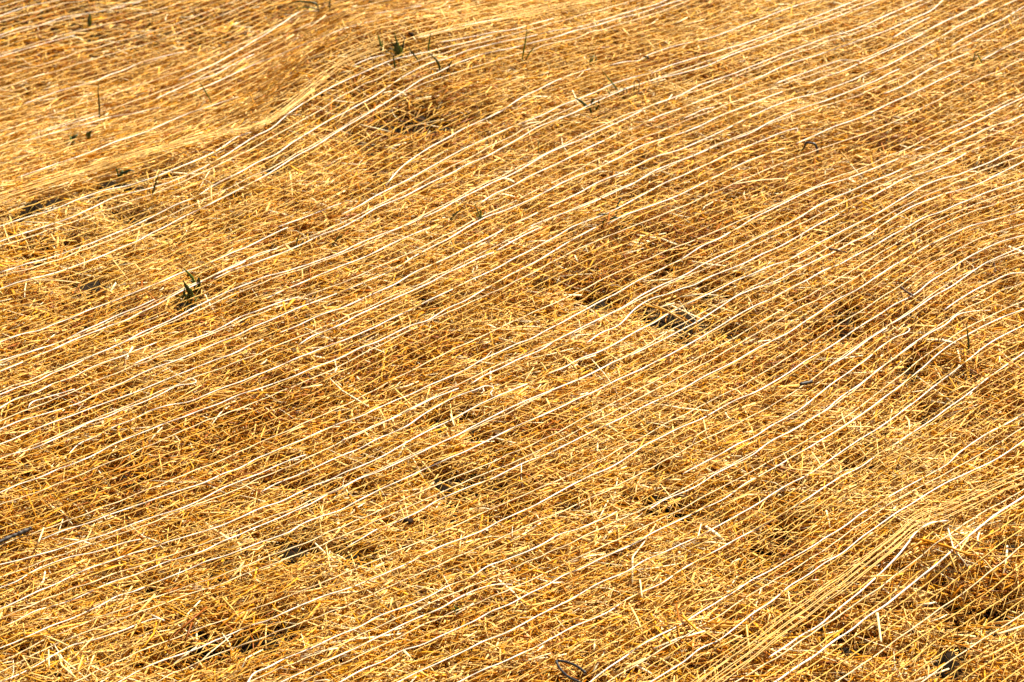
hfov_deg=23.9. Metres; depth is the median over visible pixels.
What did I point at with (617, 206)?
grass sprout
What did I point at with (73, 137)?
seedling
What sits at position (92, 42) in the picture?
straw stalk
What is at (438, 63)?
grass sprout
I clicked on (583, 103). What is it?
grass sprout
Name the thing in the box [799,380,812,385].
twig
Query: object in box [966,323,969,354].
grass sprout
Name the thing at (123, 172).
seedling
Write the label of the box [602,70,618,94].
grass sprout
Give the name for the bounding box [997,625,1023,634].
straw stalk
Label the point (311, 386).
straw stalk
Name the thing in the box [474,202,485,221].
grass sprout
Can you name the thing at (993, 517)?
erosion net
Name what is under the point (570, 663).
plastic strap
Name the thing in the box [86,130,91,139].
seedling
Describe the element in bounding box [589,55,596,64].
grass sprout
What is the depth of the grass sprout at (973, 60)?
4.27 m
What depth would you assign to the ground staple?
3.92 m
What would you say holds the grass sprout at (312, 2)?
on the straw mulch
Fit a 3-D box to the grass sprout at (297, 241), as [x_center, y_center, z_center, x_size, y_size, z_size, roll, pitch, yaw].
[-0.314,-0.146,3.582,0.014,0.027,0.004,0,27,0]
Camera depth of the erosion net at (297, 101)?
4.59 m
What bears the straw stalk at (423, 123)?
on the straw mulch
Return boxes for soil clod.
[403,518,413,524]
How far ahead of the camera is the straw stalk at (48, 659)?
2.62 m
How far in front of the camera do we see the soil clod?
2.88 m
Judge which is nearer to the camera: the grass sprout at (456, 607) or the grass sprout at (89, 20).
the grass sprout at (456, 607)
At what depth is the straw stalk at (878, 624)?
2.69 m
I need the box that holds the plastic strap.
[555,659,586,681]
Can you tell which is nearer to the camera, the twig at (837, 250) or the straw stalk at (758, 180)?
the twig at (837, 250)
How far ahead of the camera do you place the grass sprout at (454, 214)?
3.66 m
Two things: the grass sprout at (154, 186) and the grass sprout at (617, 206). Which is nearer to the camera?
the grass sprout at (617, 206)
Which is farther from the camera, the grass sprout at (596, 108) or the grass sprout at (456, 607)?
the grass sprout at (596, 108)
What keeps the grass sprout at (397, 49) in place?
on the straw mulch
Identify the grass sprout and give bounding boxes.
[87,13,91,29]
[98,82,99,118]
[152,175,158,200]
[172,268,202,308]
[193,81,211,103]
[289,1,318,12]
[296,233,304,250]
[378,33,382,51]
[385,31,404,57]
[430,54,440,76]
[449,206,463,223]
[452,602,460,614]
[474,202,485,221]
[522,29,534,62]
[574,97,591,112]
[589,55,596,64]
[590,99,599,109]
[598,198,625,228]
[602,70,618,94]
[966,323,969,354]
[971,50,981,66]
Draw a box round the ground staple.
[798,141,818,152]
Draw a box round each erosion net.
[0,0,610,205]
[0,0,1023,681]
[735,485,1023,681]
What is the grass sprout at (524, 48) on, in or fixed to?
on the straw mulch
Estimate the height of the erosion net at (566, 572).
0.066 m
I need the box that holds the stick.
[0,526,31,542]
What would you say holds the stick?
on the straw mulch
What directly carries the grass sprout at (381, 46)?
on the straw mulch
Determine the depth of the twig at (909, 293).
3.40 m
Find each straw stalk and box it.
[33,280,79,282]
[37,527,43,543]
[48,649,49,667]
[75,37,113,45]
[300,384,321,388]
[404,119,443,127]
[733,178,786,184]
[876,612,881,642]
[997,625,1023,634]
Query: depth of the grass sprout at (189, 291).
3.41 m
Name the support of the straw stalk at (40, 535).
on the straw mulch
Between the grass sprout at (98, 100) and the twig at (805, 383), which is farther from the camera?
the grass sprout at (98, 100)
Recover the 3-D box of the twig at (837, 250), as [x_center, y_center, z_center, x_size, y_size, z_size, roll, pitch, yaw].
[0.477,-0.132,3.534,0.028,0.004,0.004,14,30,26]
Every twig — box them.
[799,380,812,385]
[829,247,846,252]
[900,286,913,296]
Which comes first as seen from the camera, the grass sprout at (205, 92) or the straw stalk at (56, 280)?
the straw stalk at (56, 280)
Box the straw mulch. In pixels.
[0,0,1023,681]
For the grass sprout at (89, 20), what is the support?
on the straw mulch
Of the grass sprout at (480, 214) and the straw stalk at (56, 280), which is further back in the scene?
the grass sprout at (480, 214)
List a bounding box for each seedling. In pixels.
[64,134,77,144]
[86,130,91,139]
[116,168,133,176]

